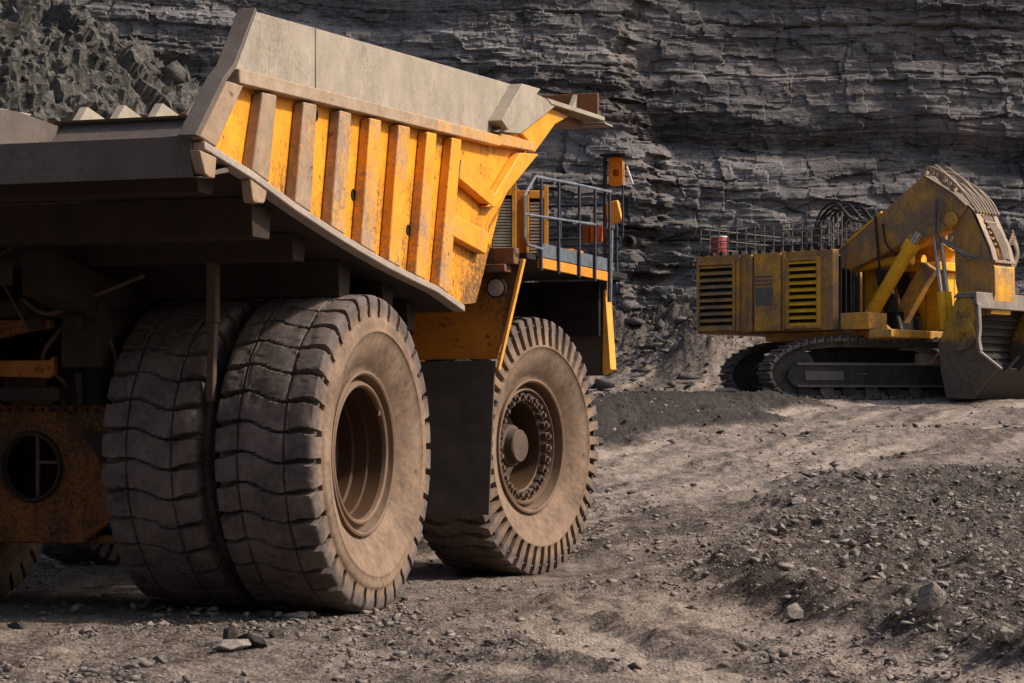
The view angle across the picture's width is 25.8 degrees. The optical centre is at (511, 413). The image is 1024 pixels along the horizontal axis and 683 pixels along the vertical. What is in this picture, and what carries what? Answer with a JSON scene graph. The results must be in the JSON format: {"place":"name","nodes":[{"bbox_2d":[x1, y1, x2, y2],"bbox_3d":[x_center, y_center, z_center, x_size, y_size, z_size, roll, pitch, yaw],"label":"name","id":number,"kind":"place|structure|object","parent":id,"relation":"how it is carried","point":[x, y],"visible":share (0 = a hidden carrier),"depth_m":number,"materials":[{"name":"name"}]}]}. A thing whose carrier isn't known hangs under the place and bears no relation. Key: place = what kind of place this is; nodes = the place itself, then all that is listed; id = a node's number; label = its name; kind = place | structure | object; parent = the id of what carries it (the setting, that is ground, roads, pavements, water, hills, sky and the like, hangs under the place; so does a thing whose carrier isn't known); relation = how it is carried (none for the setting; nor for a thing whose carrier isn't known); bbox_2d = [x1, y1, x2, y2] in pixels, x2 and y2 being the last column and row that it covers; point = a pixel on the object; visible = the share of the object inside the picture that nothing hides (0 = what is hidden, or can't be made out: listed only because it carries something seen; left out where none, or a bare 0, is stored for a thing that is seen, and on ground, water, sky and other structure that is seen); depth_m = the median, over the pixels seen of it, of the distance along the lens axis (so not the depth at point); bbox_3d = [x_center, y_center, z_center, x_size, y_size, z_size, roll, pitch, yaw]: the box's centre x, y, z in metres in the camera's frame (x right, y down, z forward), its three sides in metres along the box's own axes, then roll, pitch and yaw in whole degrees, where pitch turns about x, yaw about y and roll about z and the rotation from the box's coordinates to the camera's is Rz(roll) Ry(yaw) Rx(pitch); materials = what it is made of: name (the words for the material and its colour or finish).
{"place":"outdoors","nodes":[
{"label":"outdoors","id":0,"kind":"place"},
{"bbox_2d":[0,281,1023,682],"bbox_3d":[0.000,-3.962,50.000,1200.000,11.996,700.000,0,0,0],"label":"ground","id":1,"kind":"structure","parent":0,"point":[646,637],"depth_m":24.20,"materials":[{"name":"grey soil"}]},
{"bbox_2d":[5,619,24,629],"bbox_3d":[-4.367,1.860,19.617,0.207,0.151,0.077,0,0,16],"label":"boulder","id":2,"kind":"object","parent":1,"relation":"on","point":[16,625],"visible":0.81,"depth_m":19.58,"materials":[{"name":"stone"}]},
{"bbox_2d":[0,0,198,120],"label":"rubble","id":3,"kind":"object","parent":1,"relation":"on","point":[177,71],"visible":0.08,"depth_m":59.84,"materials":[{"name":"grey stone"}]},
{"bbox_2d":[223,625,237,638],"bbox_3d":[-2.235,1.781,17.698,0.123,0.245,0.095,12,11,-17],"label":"boulder","id":4,"kind":"object","parent":1,"relation":"on","point":[230,632],"visible":0.4,"depth_m":17.66,"materials":[{"name":"stone"}]},
{"bbox_2d":[211,639,250,650],"bbox_3d":[-2.200,1.813,17.537,0.335,0.094,0.250,-6,5,-17],"label":"boulder","id":5,"kind":"object","parent":1,"relation":"on","point":[229,644],"visible":1,"depth_m":17.47,"materials":[{"name":"stone"}]},
{"bbox_2d":[237,633,266,647],"bbox_3d":[-2.054,1.789,17.680,0.292,0.131,0.085,15,35,22],"label":"boulder","id":6,"kind":"object","parent":1,"relation":"on","point":[257,641],"visible":0.8,"depth_m":17.63,"materials":[{"name":"stone"}]},
{"bbox_2d":[254,609,275,617],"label":"boulder","id":7,"kind":"object","parent":1,"relation":"on","point":[268,613],"visible":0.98,"depth_m":20.88,"materials":[{"name":"stone"}]},
{"bbox_2d":[268,628,283,637],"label":"boulder","id":8,"kind":"object","parent":1,"relation":"on","point":[273,633],"visible":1,"depth_m":19.18,"materials":[{"name":"stone"}]},
{"bbox_2d":[281,611,309,619],"bbox_3d":[-2.016,1.882,20.845,0.266,0.100,0.195,0,0,-6],"label":"boulder","id":9,"kind":"object","parent":1,"relation":"on","point":[300,615],"visible":0.81,"depth_m":20.78,"materials":[{"name":"stone"}]},
{"bbox_2d":[0,8,636,611],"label":"dump truck","id":10,"kind":"object","parent":1,"relation":"on","point":[282,326],"visible":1,"depth_m":21.33,"materials":[{"name":"yellow metal"}]},
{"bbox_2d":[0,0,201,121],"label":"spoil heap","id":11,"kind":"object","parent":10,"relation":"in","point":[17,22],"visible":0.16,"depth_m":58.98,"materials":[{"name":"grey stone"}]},
{"bbox_2d":[141,453,1023,682],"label":"rubble","id":12,"kind":"object","parent":1,"relation":"on","point":[783,566],"visible":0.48,"depth_m":27.25,"materials":[{"name":"stone"}]},
{"bbox_2d":[598,437,603,444],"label":"boulder","id":13,"kind":"object","parent":1,"relation":"on","point":[600,440],"visible":0.29,"depth_m":50.47,"materials":[{"name":"stone"}]},
{"bbox_2d":[715,388,741,392],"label":"boulder","id":14,"kind":"object","parent":1,"relation":"on","point":[730,390],"visible":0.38,"depth_m":78.37,"materials":[{"name":"stone"}]},
{"bbox_2d":[741,554,760,562],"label":"stone","id":15,"kind":"object","parent":1,"relation":"on","point":[751,559],"visible":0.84,"depth_m":24.26,"materials":[{"name":"grey stone"}]},
{"bbox_2d":[762,553,769,560],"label":"stone","id":16,"kind":"object","parent":1,"relation":"on","point":[765,555],"visible":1,"depth_m":24.18,"materials":[{"name":"grey stone"}]},
{"bbox_2d":[762,387,772,390],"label":"boulder","id":17,"kind":"object","parent":1,"relation":"on","point":[765,388],"visible":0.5,"depth_m":77.53,"materials":[{"name":"stone"}]},
{"bbox_2d":[521,281,1016,392],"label":"rubble","id":18,"kind":"object","parent":1,"relation":"on","point":[625,306],"visible":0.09,"depth_m":92.41,"materials":[{"name":"stone"}]},
{"bbox_2d":[767,527,776,533],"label":"stone","id":19,"kind":"object","parent":1,"relation":"on","point":[771,530],"visible":1,"depth_m":29.72,"materials":[{"name":"grey stone"}]},
{"bbox_2d":[772,539,781,543],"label":"stone","id":20,"kind":"object","parent":1,"relation":"on","point":[778,541],"visible":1,"depth_m":28.61,"materials":[{"name":"grey stone"}]},
{"bbox_2d":[775,523,786,532],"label":"stone","id":21,"kind":"object","parent":1,"relation":"on","point":[779,527],"visible":1,"depth_m":29.80,"materials":[{"name":"grey stone"}]},
{"bbox_2d":[782,602,802,619],"bbox_3d":[2.498,1.750,19.914,0.190,0.148,0.169,0,0,-23],"label":"boulder","id":22,"kind":"object","parent":1,"relation":"on","point":[793,611],"visible":1,"depth_m":19.84,"materials":[{"name":"stone"}]},
{"bbox_2d":[790,496,807,504],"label":"boulder","id":23,"kind":"object","parent":1,"relation":"on","point":[797,499],"visible":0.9,"depth_m":33.76,"materials":[{"name":"stone"}]},
{"bbox_2d":[592,314,1023,514],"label":"gravel","id":24,"kind":"structure","parent":1,"relation":"on","point":[834,465],"depth_m":52.40,"materials":[{"name":"grey gravel"}]},
{"bbox_2d":[848,548,860,554],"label":"stone","id":25,"kind":"object","parent":1,"relation":"on","point":[852,551],"visible":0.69,"depth_m":26.36,"materials":[{"name":"grey stone"}]},
{"bbox_2d":[697,164,1023,399],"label":"excavator","id":26,"kind":"object","parent":1,"relation":"on","point":[934,254],"visible":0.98,"depth_m":78.42,"materials":[{"name":"metal"}]},
{"bbox_2d":[711,236,726,255],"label":"drum","id":27,"kind":"object","parent":26,"relation":"on","point":[721,244],"visible":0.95,"depth_m":81.64,"materials":[{"name":"red paint"}]},
{"bbox_2d":[868,495,876,500],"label":"stone","id":28,"kind":"object","parent":1,"relation":"on","point":[872,498],"visible":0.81,"depth_m":35.41,"materials":[{"name":"grey stone"}]},
{"bbox_2d":[873,472,881,478],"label":"stone","id":29,"kind":"object","parent":1,"relation":"on","point":[876,475],"visible":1,"depth_m":41.26,"materials":[{"name":"grey stone"}]},
{"bbox_2d":[874,563,883,569],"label":"stone","id":30,"kind":"object","parent":1,"relation":"on","point":[879,566],"visible":1,"depth_m":23.94,"materials":[{"name":"grey stone"}]},
{"bbox_2d":[876,572,885,577],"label":"stone","id":31,"kind":"object","parent":1,"relation":"on","point":[881,574],"visible":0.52,"depth_m":23.66,"materials":[{"name":"grey stone"}]},
{"bbox_2d":[876,520,886,525],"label":"stone","id":32,"kind":"object","parent":1,"relation":"on","point":[881,523],"visible":0.73,"depth_m":30.63,"materials":[{"name":"grey stone"}]},
{"bbox_2d":[883,659,897,666],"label":"boulder","id":33,"kind":"object","parent":1,"relation":"on","point":[894,661],"visible":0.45,"depth_m":16.88,"materials":[{"name":"stone"}]},
{"bbox_2d":[901,564,907,570],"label":"stone","id":34,"kind":"object","parent":1,"relation":"on","point":[904,567],"visible":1,"depth_m":23.68,"materials":[{"name":"grey stone"}]},
{"bbox_2d":[916,581,945,616],"bbox_3d":[3.326,1.470,17.748,0.232,0.292,0.212,0,0,16],"label":"boulder","id":35,"kind":"object","parent":1,"relation":"on","point":[931,597],"visible":1,"depth_m":17.68,"materials":[{"name":"stone"}]},
{"bbox_2d":[942,562,952,566],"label":"stone","id":36,"kind":"object","parent":1,"relation":"on","point":[948,564],"visible":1,"depth_m":24.15,"materials":[{"name":"grey stone"}]},
{"bbox_2d":[993,520,1003,525],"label":"stone","id":37,"kind":"object","parent":1,"relation":"on","point":[999,523],"visible":0.78,"depth_m":30.61,"materials":[{"name":"grey stone"}]},
{"bbox_2d":[998,564,1004,570],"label":"stone","id":38,"kind":"object","parent":1,"relation":"on","point":[1001,567],"visible":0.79,"depth_m":23.01,"materials":[{"name":"grey stone"}]},
{"bbox_2d":[993,609,1013,641],"bbox_3d":[3.637,1.552,16.520,0.155,0.279,0.186,12,-2,-11],"label":"boulder","id":39,"kind":"object","parent":1,"relation":"on","point":[1003,634],"visible":1,"depth_m":16.44,"materials":[{"name":"stone"}]},
{"bbox_2d":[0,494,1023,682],"bbox_3d":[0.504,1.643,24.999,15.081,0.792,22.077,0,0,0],"label":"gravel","id":40,"kind":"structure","parent":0,"point":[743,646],"depth_m":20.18,"materials":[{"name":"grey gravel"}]},
{"bbox_2d":[78,0,1023,318],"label":"cliff","id":41,"kind":"structure","parent":0,"point":[724,116],"depth_m":107.65,"materials":[{"name":"grey stone"}]}
]}

